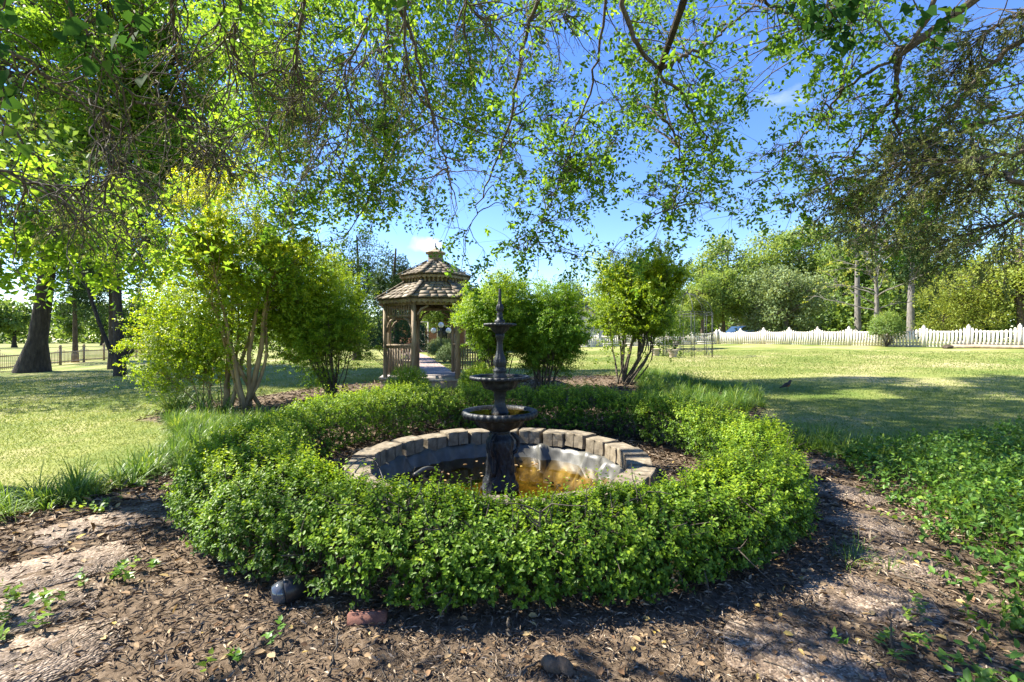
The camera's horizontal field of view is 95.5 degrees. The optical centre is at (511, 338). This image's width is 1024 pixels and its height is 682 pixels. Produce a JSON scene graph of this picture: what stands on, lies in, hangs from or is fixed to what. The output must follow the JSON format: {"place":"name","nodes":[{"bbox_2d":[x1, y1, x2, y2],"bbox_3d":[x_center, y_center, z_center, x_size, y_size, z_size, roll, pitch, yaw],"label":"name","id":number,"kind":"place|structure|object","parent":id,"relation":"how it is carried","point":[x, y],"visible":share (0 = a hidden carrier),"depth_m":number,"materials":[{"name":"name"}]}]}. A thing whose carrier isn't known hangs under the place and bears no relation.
{"place":"outdoors","nodes":[
{"label":"outdoors","id":0,"kind":"place"},
{"bbox_2d":[420,353,450,371],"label":"path","id":1,"kind":"structure","parent":0,"point":[432,365],"depth_m":21.10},
{"bbox_2d":[0,339,1023,681],"bbox_3d":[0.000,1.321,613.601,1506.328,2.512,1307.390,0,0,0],"label":"ground","id":2,"kind":"structure","parent":0,"point":[180,659],"depth_m":2.87,"materials":[{"name":"plant"}]},
{"bbox_2d":[0,300,23,330],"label":"tree","id":3,"kind":"object","parent":2,"relation":"on","point":[7,322],"visible":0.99,"depth_m":81.33,"materials":[{"name":"green plant"}]},
{"bbox_2d":[0,297,52,347],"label":"tree","id":4,"kind":"object","parent":2,"relation":"on","point":[26,318],"visible":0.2,"depth_m":89.57,"materials":[{"name":"green plant"}]},
{"bbox_2d":[0,582,102,637],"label":"paving slab","id":5,"kind":"structure","parent":2,"relation":"on","point":[24,617],"depth_m":2.60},
{"bbox_2d":[0,617,129,681],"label":"paving slab","id":6,"kind":"structure","parent":2,"relation":"on","point":[34,643],"depth_m":2.22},
{"bbox_2d":[4,211,129,362],"bbox_3d":[-31.041,-4.868,33.026,6.801,13.230,5.841,0,0,0],"label":"broadleaf tree","id":7,"kind":"object","parent":2,"relation":"on","point":[74,317],"visible":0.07,"depth_m":32.88,"materials":[{"name":"green plant"}]},
{"bbox_2d":[0,540,142,598],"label":"paving slab","id":8,"kind":"structure","parent":2,"relation":"on","point":[32,565],"depth_m":3.07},
{"bbox_2d":[52,299,95,346],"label":"tree","id":9,"kind":"object","parent":2,"relation":"on","point":[67,329],"visible":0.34,"depth_m":98.60,"materials":[{"name":"green plant"}]},
{"bbox_2d":[0,344,157,369],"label":"wooden fence","id":10,"kind":"object","parent":2,"relation":"on","point":[59,352],"visible":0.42,"depth_m":31.58,"materials":[{"name":"beige wood"}]},
{"bbox_2d":[0,0,188,373],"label":"lawn tree","id":11,"kind":"object","parent":2,"relation":"on","point":[34,356],"visible":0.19,"depth_m":23.21,"materials":[{"name":"green plant"}]},
{"bbox_2d":[86,301,108,345],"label":"tree","id":12,"kind":"object","parent":2,"relation":"on","point":[96,331],"visible":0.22,"depth_m":114.08,"materials":[{"name":"green plant"}]},
{"bbox_2d":[32,503,175,547],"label":"paving slab","id":13,"kind":"structure","parent":2,"relation":"on","point":[48,540],"depth_m":3.75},
{"bbox_2d":[36,152,183,368],"bbox_3d":[-21.337,-5.830,25.118,6.416,15.004,6.008,0,0,-44],"label":"broadleaf tree","id":14,"kind":"object","parent":2,"relation":"on","point":[82,293],"visible":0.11,"depth_m":24.69,"materials":[{"name":"green plant"}]},
{"bbox_2d":[0,114,234,323],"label":"broadleaf tree","id":15,"kind":"object","parent":2,"relation":"on","point":[57,257],"visible":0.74,"depth_m":4.94,"materials":[{"name":"green plant"}]},
{"bbox_2d":[106,296,153,337],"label":"tree","id":16,"kind":"object","parent":2,"relation":"on","point":[137,305],"visible":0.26,"depth_m":94.09,"materials":[{"name":"green plant"}]},
{"bbox_2d":[0,0,304,376],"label":"forked tree","id":17,"kind":"object","parent":2,"relation":"on","point":[30,29],"visible":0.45,"depth_m":19.05,"materials":[{"name":"green plant"}]},
{"bbox_2d":[0,401,320,525],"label":"lily turf","id":18,"kind":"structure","parent":2,"relation":"on","point":[187,424],"depth_m":5.00,"materials":[{"name":"plant"}]},
{"bbox_2d":[109,292,252,409],"bbox_3d":[-7.263,0.288,10.262,3.026,2.659,1.923,0,0,0],"label":"multi stem shrub","id":19,"kind":"object","parent":2,"relation":"on","point":[157,356],"visible":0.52,"depth_m":10.00,"materials":[{"name":"green plant"}]},
{"bbox_2d":[138,379,245,416],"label":"daylily","id":20,"kind":"object","parent":2,"relation":"on","point":[166,404],"visible":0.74,"depth_m":9.83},
{"bbox_2d":[113,146,353,408],"bbox_3d":[-5.979,-1.310,10.490,5.089,5.828,4.166,0,0,0],"label":"multi stem shrub","id":21,"kind":"object","parent":2,"relation":"on","point":[229,293],"visible":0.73,"depth_m":9.84,"materials":[{"name":"green plant"}]},
{"bbox_2d":[271,573,304,604],"bbox_3d":[-1.273,1.455,2.643,0.177,0.200,0.144,0,0,-28],"label":"spotlight","id":22,"kind":"object","parent":2,"relation":"on","point":[292,592],"visible":0.95,"depth_m":2.60,"materials":[{"name":"black plastic"}]},
{"bbox_2d":[0,0,627,317],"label":"cedar tree","id":23,"kind":"object","parent":2,"relation":"on","point":[124,161],"visible":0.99,"depth_m":3.98,"materials":[{"name":"green plant"}]},
{"bbox_2d":[0,0,153,157],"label":"ivy vine","id":24,"kind":"object","parent":23,"relation":"attached to","point":[75,26],"visible":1,"depth_m":2.83,"materials":[{"name":"green plant"}]},
{"bbox_2d":[243,239,387,396],"bbox_3d":[-4.810,-0.483,11.673,3.121,3.942,3.469,0,0,0],"label":"leafy shrub","id":25,"kind":"object","parent":2,"relation":"on","point":[345,323],"visible":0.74,"depth_m":11.14,"materials":[{"name":"green plant"}]},
{"bbox_2d":[144,0,538,319],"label":"broadleaf tree","id":26,"kind":"object","parent":2,"relation":"on","point":[311,199],"visible":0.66,"depth_m":8.83,"materials":[{"name":"green plant"}]},
{"bbox_2d":[329,226,385,360],"bbox_3d":[-9.008,-2.676,27.103,3.754,7.981,3.116,0,0,0],"label":"conifer tree","id":27,"kind":"object","parent":2,"relation":"on","point":[357,267],"visible":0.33,"depth_m":26.95,"materials":[{"name":"green plant"}]},
{"bbox_2d":[346,457,374,474],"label":"edging block","id":28,"kind":"structure","parent":2,"relation":"on","point":[366,460],"depth_m":4.88,"materials":[{"name":"stone"}]},
{"bbox_2d":[347,608,387,626],"bbox_3d":[-0.761,1.485,2.450,0.200,0.095,0.062,0,-10,-4],"label":"brick","id":29,"kind":"object","parent":2,"relation":"on","point":[358,617],"visible":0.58,"depth_m":2.43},
{"bbox_2d":[352,447,385,469],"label":"edging block","id":30,"kind":"structure","parent":2,"relation":"on","point":[378,454],"depth_m":5.16,"materials":[{"name":"concrete"}]},
{"bbox_2d":[369,241,415,353],"bbox_3d":[-6.031,-1.847,23.943,2.784,6.312,2.526,0,0,0],"label":"conifer tree","id":31,"kind":"object","parent":2,"relation":"on","point":[393,280],"visible":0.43,"depth_m":23.62,"materials":[{"name":"green plant"}]},
{"bbox_2d":[356,307,430,367],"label":"round shrub","id":32,"kind":"object","parent":2,"relation":"on","point":[397,334],"visible":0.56,"depth_m":16.97,"materials":[{"name":"green plant"}]},
{"bbox_2d":[382,362,431,413],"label":"boxwood shrub","id":33,"kind":"object","parent":2,"relation":"on","point":[400,378],"visible":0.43,"depth_m":8.88,"materials":[{"name":"green plant"}]},
{"bbox_2d":[232,297,603,351],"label":"woods","id":34,"kind":"object","parent":2,"relation":"on","point":[277,343],"visible":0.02,"depth_m":63.14,"materials":[{"name":"green plant"}]},
{"bbox_2d":[374,242,485,389],"bbox_3d":[-2.200,-0.690,13.400,3.271,4.180,3.271,0,0,35],"label":"gazebo","id":35,"kind":"object","parent":2,"relation":"on","point":[428,285],"visible":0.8,"depth_m":12.47,"materials":[{"name":"brown wood"}]},
{"bbox_2d":[399,311,468,351],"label":"house","id":36,"kind":"structure","parent":2,"relation":"on","point":[432,336],"depth_m":36.51,"materials":[{"name":"brick"}]},
{"bbox_2d":[420,258,455,344],"bbox_3d":[-5.415,-2.384,33.815,4.519,6.843,4.065,0,0,0],"label":"round tree","id":37,"kind":"object","parent":2,"relation":"on","point":[431,319],"visible":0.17,"depth_m":33.26,"materials":[{"name":"green plant"}]},
{"bbox_2d":[426,338,450,361],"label":"round shrub","id":38,"kind":"object","parent":2,"relation":"on","point":[432,351],"visible":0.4,"depth_m":23.18,"materials":[{"name":"green plant"}]},
{"bbox_2d":[435,342,468,362],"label":"round shrub","id":39,"kind":"object","parent":2,"relation":"on","point":[443,354],"visible":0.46,"depth_m":20.96,"materials":[{"name":"green plant"}]},
{"bbox_2d":[440,428,467,445],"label":"edging block","id":40,"kind":"structure","parent":2,"relation":"on","point":[458,436],"depth_m":6.18,"materials":[{"name":"concrete"}]},
{"bbox_2d":[453,360,493,402],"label":"boxwood shrub","id":41,"kind":"object","parent":2,"relation":"on","point":[469,372],"visible":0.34,"depth_m":9.20,"materials":[{"name":"green plant"}]},
{"bbox_2d":[466,428,489,444],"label":"edging block","id":42,"kind":"structure","parent":2,"relation":"on","point":[477,436],"depth_m":6.30,"materials":[{"name":"concrete"}]},
{"bbox_2d":[445,259,540,373],"bbox_3d":[-0.351,-0.199,11.164,2.428,3.260,2.406,0,0,-28],"label":"leafy shrub","id":43,"kind":"object","parent":2,"relation":"on","point":[485,342],"visible":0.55,"depth_m":10.72,"materials":[{"name":"green plant"}]},
{"bbox_2d":[160,407,835,622],"bbox_3d":[-0.105,1.155,3.814,6.213,0.918,3.070,0,0,0],"label":"boxwood hedge","id":44,"kind":"object","parent":2,"relation":"on","point":[749,470],"visible":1,"depth_m":2.84,"materials":[{"name":"green plant"}]},
{"bbox_2d":[373,443,625,497],"bbox_3d":[-0.131,1.640,4.978,2.796,0.521,2.787,0,0,0],"label":"pond liner","id":45,"kind":"object","parent":2,"relation":"in","point":[554,463],"visible":0.23,"depth_m":5.89,"materials":[{"name":"rubber"}]},
{"bbox_2d":[344,464,371,473],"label":"edging block","id":46,"kind":"structure","parent":45,"relation":"on","point":[359,470],"depth_m":4.54,"materials":[{"name":"stone"}]},
{"bbox_2d":[370,441,401,461],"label":"edging block","id":47,"kind":"structure","parent":45,"relation":"on","point":[393,450],"depth_m":5.48,"materials":[{"name":"concrete"}]},
{"bbox_2d":[391,435,423,455],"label":"edging block","id":48,"kind":"structure","parent":45,"relation":"on","point":[411,444],"depth_m":5.76,"materials":[{"name":"concrete"}]},
{"bbox_2d":[399,466,443,488],"bbox_3d":[-1.044,1.537,4.940,0.172,0.205,1.403,0,0,12],"label":"pond pump","id":49,"kind":"object","parent":45,"relation":"in","point":[423,469],"visible":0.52,"depth_m":5.27,"materials":[{"name":"black plastic"}]},
{"bbox_2d":[417,433,446,450],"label":"edging block","id":50,"kind":"structure","parent":45,"relation":"on","point":[435,441],"depth_m":6.02,"materials":[{"name":"concrete"}]},
{"bbox_2d":[543,429,569,446],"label":"edging block","id":51,"kind":"structure","parent":45,"relation":"on","point":[553,437],"depth_m":6.13,"materials":[{"name":"concrete"}]},
{"bbox_2d":[585,436,617,455],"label":"edging block","id":52,"kind":"structure","parent":45,"relation":"on","point":[595,445],"depth_m":5.70,"materials":[{"name":"concrete"}]},
{"bbox_2d":[610,473,648,488],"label":"edging block","id":53,"kind":"structure","parent":45,"relation":"on","point":[629,476],"depth_m":4.12,"materials":[{"name":"stone"}]},
{"bbox_2d":[625,456,652,467],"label":"edging block","id":54,"kind":"structure","parent":45,"relation":"on","point":[644,461],"depth_m":4.71,"materials":[{"name":"stone"}]},
{"bbox_2d":[225,377,790,465],"bbox_3d":[-0.128,1.176,6.510,6.352,1.155,3.583,0,0,0],"label":"boxwood hedge","id":55,"kind":"object","parent":2,"relation":"on","point":[691,411],"visible":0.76,"depth_m":6.65,"materials":[{"name":"green plant"}]},
{"bbox_2d":[0,312,1015,343],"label":"woods","id":56,"kind":"object","parent":2,"relation":"on","point":[4,337],"visible":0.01,"depth_m":168.27,"materials":[{"name":"green plant"}]},
{"bbox_2d":[0,476,1021,681],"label":"seedlings","id":57,"kind":"object","parent":2,"relation":"on","point":[957,656],"visible":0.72,"depth_m":2.43,"materials":[{"name":"green plant"}]},
{"bbox_2d":[0,374,1023,681],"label":"mulch chips","id":58,"kind":"object","parent":2,"relation":"on","point":[466,624],"visible":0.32,"depth_m":2.59,"materials":[{"name":"brown wood"}]},
{"bbox_2d":[0,349,1023,506],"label":"lawn grass","id":59,"kind":"structure","parent":2,"relation":"on","point":[584,373],"depth_m":11.90,"materials":[{"name":"plant"}]},
{"bbox_2d":[0,377,1023,681],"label":"fallen leaves","id":60,"kind":"object","parent":2,"relation":"on","point":[532,615],"depth_m":2.39,"materials":[{"name":"plant"}]},
{"bbox_2d":[103,0,943,316],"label":"broadleaf tree","id":61,"kind":"object","parent":2,"relation":"on","point":[717,90],"visible":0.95,"depth_m":5.99,"materials":[{"name":"green plant"}]},
{"bbox_2d":[786,0,865,63],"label":"ivy vine","id":62,"kind":"object","parent":61,"relation":"attached to","point":[847,9],"visible":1,"depth_m":4.10,"materials":[{"name":"green plant"}]},
{"bbox_2d":[519,427,545,443],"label":"edging block","id":63,"kind":"structure","parent":2,"relation":"on","point":[531,435],"depth_m":6.27,"materials":[{"name":"concrete"}]},
{"bbox_2d":[497,267,600,394],"bbox_3d":[0.795,-0.163,11.446,2.648,3.168,2.860,0,0,0],"label":"leafy shrub","id":64,"kind":"object","parent":2,"relation":"on","point":[550,329],"visible":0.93,"depth_m":10.82,"materials":[{"name":"green plant"}]},
{"bbox_2d":[540,654,576,678],"bbox_3d":[0.208,1.477,2.098,0.165,0.083,0.084,0,0,10],"label":"rock","id":65,"kind":"object","parent":2,"relation":"on","point":[553,664],"visible":0.92,"depth_m":2.07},
{"bbox_2d":[557,273,589,319],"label":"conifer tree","id":66,"kind":"object","parent":2,"relation":"on","point":[584,295],"visible":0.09,"depth_m":43.56,"materials":[{"name":"green plant"}]},
{"bbox_2d":[565,430,595,448],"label":"edging block","id":67,"kind":"structure","parent":2,"relation":"on","point":[575,438],"depth_m":5.95,"materials":[{"name":"concrete"}]},
{"bbox_2d":[578,305,602,345],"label":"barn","id":68,"kind":"structure","parent":2,"relation":"on","point":[595,334],"depth_m":43.05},
{"bbox_2d":[587,283,632,337],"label":"round tree","id":69,"kind":"object","parent":2,"relation":"on","point":[595,292],"visible":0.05,"depth_m":47.72,"materials":[{"name":"green plant"}]},
{"bbox_2d":[605,442,632,463],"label":"edging block","id":70,"kind":"structure","parent":2,"relation":"on","point":[611,451],"depth_m":5.40,"materials":[{"name":"concrete"}]},
{"bbox_2d":[617,447,648,469],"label":"edging block","id":71,"kind":"structure","parent":2,"relation":"on","point":[623,453],"depth_m":5.05,"materials":[{"name":"stone"}]},
{"bbox_2d":[571,238,698,384],"bbox_3d":[3.067,-0.704,12.312,3.418,3.915,3.721,0,0,0],"label":"multi stem shrub","id":72,"kind":"object","parent":2,"relation":"on","point":[651,310],"visible":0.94,"depth_m":11.76,"materials":[{"name":"green plant"}]},
{"bbox_2d":[624,465,656,488],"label":"edging block","id":73,"kind":"structure","parent":2,"relation":"on","point":[650,472],"depth_m":4.38,"materials":[{"name":"stone"}]},
{"bbox_2d":[581,329,717,346],"bbox_3d":[9.850,-0.002,37.825,13.123,1.550,0.130,0,0,7],"label":"picket fence","id":74,"kind":"object","parent":2,"relation":"on","point":[715,333],"visible":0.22,"depth_m":37.64,"materials":[{"name":"white paint"}]},
{"bbox_2d":[654,304,700,348],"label":"fence bush","id":75,"kind":"object","parent":2,"relation":"on","point":[689,322],"visible":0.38,"depth_m":29.27,"materials":[{"name":"green plant"}]},
{"bbox_2d":[662,291,712,357],"bbox_3d":[8.599,-0.746,22.850,2.270,3.260,2.381,0,0,0],"label":"metal arbor","id":76,"kind":"object","parent":2,"relation":"on","point":[693,347],"visible":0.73,"depth_m":22.44,"materials":[{"name":"metal"}]},
{"bbox_2d":[612,365,776,414],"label":"lily turf","id":77,"kind":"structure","parent":2,"relation":"on","point":[653,379],"depth_m":10.44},
{"bbox_2d":[673,267,723,342],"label":"tree","id":78,"kind":"object","parent":2,"relation":"on","point":[704,286],"visible":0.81,"depth_m":41.41,"materials":[{"name":"green plant"}]},
{"bbox_2d":[706,267,753,342],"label":"tree","id":79,"kind":"object","parent":2,"relation":"on","point":[729,301],"visible":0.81,"depth_m":42.16,"materials":[{"name":"green plant"}]},
{"bbox_2d":[683,234,781,302],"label":"shade tree","id":80,"kind":"object","parent":2,"relation":"on","point":[716,252],"visible":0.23,"depth_m":56.44,"materials":[{"name":"green plant"}]},
{"bbox_2d":[688,311,779,340],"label":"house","id":81,"kind":"structure","parent":2,"relation":"on","point":[737,325],"depth_m":53.60,"materials":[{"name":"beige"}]},
{"bbox_2d":[721,326,766,340],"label":"parked car","id":82,"kind":"object","parent":2,"relation":"on","point":[731,329],"visible":0.3,"depth_m":48.79,"materials":[{"name":"white paint"}]},
{"bbox_2d":[729,263,843,340],"bbox_3d":[23.858,-3.073,40.954,8.822,7.453,8.173,0,0,20],"label":"glossy tree","id":83,"kind":"object","parent":2,"relation":"on","point":[776,295],"visible":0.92,"depth_m":39.69,"materials":[{"name":"green plant"}]},
{"bbox_2d":[729,216,868,311],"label":"shade tree","id":84,"kind":"object","parent":2,"relation":"on","point":[775,246],"visible":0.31,"depth_m":57.11,"materials":[{"name":"green plant"}]},
{"bbox_2d":[585,274,1023,342],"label":"undergrowth","id":85,"kind":"object","parent":2,"relation":"on","point":[839,317],"visible":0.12,"depth_m":46.64,"materials":[{"name":"green plant"}]},
{"bbox_2d":[722,615,889,681],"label":"paving slab","id":86,"kind":"structure","parent":2,"relation":"on","point":[800,663],"depth_m":2.19,"materials":[{"name":"stone"}]},
{"bbox_2d":[802,457,850,473],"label":"paving slab","id":87,"kind":"structure","parent":2,"relation":"on","point":[823,464],"depth_m":5.43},
{"bbox_2d":[811,481,887,506],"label":"paving slab","id":88,"kind":"structure","parent":2,"relation":"on","point":[871,500],"depth_m":4.47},
{"bbox_2d":[824,174,887,339],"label":"pine tree","id":89,"kind":"object","parent":2,"relation":"on","point":[857,317],"visible":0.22,"depth_m":44.75,"materials":[{"name":"green plant"}]},
{"bbox_2d":[807,222,908,326],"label":"shade tree","id":90,"kind":"object","parent":2,"relation":"on","point":[849,277],"visible":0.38,"depth_m":50.37,"materials":[{"name":"green plant"}]},
{"bbox_2d":[700,0,1023,277],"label":"broadleaf tree","id":91,"kind":"object","parent":2,"relation":"on","point":[894,59],"visible":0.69,"depth_m":5.80,"materials":[{"name":"green plant"}]},
{"bbox_2d":[801,207,928,340],"bbox_3d":[26.839,-4.721,33.523,7.671,9.790,7.772,0,0,0],"label":"half bare tree","id":92,"kind":"object","parent":2,"relation":"on","point":[876,294],"visible":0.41,"depth_m":34.21,"materials":[{"name":"green plant"}]},
{"bbox_2d":[794,566,943,632],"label":"paving slab","id":93,"kind":"structure","parent":2,"relation":"on","point":[861,603],"depth_m":2.66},
{"bbox_2d":[816,507,924,545],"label":"paving slab","id":94,"kind":"structure","parent":2,"relation":"on","point":[855,517],"depth_m":3.73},
{"bbox_2d":[718,323,1023,346],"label":"picket fence","id":95,"kind":"object","parent":2,"relation":"on","point":[849,332],"visible":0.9,"depth_m":27.65,"materials":[{"name":"white paint"}]},
{"bbox_2d":[749,411,1023,475],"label":"lily turf","id":96,"kind":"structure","parent":2,"relation":"on","point":[822,440],"depth_m":6.13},
{"bbox_2d":[865,309,908,346],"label":"fence bush","id":97,"kind":"object","parent":2,"relation":"on","point":[891,325],"visible":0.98,"depth_m":26.60,"materials":[{"name":"green plant"}]},
{"bbox_2d":[832,538,950,585],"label":"paving slab","id":98,"kind":"structure","parent":2,"relation":"on","point":[901,567],"depth_m":3.11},
{"bbox_2d":[808,529,915,576],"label":"grass tuft","id":99,"kind":"object","parent":98,"relation":"on","point":[850,555],"visible":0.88,"depth_m":3.15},
{"bbox_2d":[781,0,1023,318],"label":"cedar tree","id":100,"kind":"object","parent":2,"relation":"on","point":[930,160],"visible":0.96,"depth_m":4.89,"materials":[{"name":"green plant"}]},
{"bbox_2d":[899,0,967,68],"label":"ivy vine","id":101,"kind":"object","parent":100,"relation":"attached to","point":[928,13],"visible":1,"depth_m":3.84,"materials":[{"name":"green plant"}]},
{"bbox_2d":[883,167,950,339],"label":"pine tree","id":102,"kind":"object","parent":2,"relation":"on","point":[910,307],"visible":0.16,"depth_m":41.83,"materials":[{"name":"green plant"}]},
{"bbox_2d":[822,410,1023,681],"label":"ground cover","id":103,"kind":"object","parent":2,"relation":"on","point":[968,481],"visible":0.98,"depth_m":3.93,"materials":[{"name":"green plant"}]},
{"bbox_2d":[878,214,989,327],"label":"shade tree","id":104,"kind":"object","parent":2,"relation":"on","point":[943,265],"visible":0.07,"depth_m":48.36,"materials":[{"name":"green plant"}]},
{"bbox_2d":[910,264,1021,340],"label":"feathery bush","id":105,"kind":"object","parent":2,"relation":"on","point":[959,314],"visible":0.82,"depth_m":30.30,"materials":[{"name":"green plant"}]},
{"bbox_2d":[930,126,1023,266],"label":"round tree","id":106,"kind":"object","parent":2,"relation":"on","point":[1013,193],"visible":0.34,"depth_m":38.88,"materials":[{"name":"green plant"}]},
{"bbox_2d":[934,234,1023,341],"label":"round tree","id":107,"kind":"object","parent":2,"relation":"on","point":[1015,273],"visible":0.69,"depth_m":29.25,"materials":[{"name":"green plant"}]},
{"bbox_2d":[951,344,1023,348],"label":"path","id":108,"kind":"structure","parent":2,"relation":"on","point":[992,346],"depth_m":23.15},
{"bbox_2d":[0,0,1023,339],"label":"sky","id":109,"kind":"structure","parent":0,"point":[609,228],"materials":[{"name":"blue"}]},
{"label":"water","id":110,"kind":"structure","parent":0,"visible":0},
{"bbox_2d":[461,288,537,499],"bbox_3d":[-0.130,0.597,4.980,0.823,2.269,0.823,0,0,0],"label":"tiered fountain","id":111,"kind":"object","parent":110,"relation":"in","point":[499,419],"visible":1,"depth_m":4.87,"materials":[{"name":"metal"}]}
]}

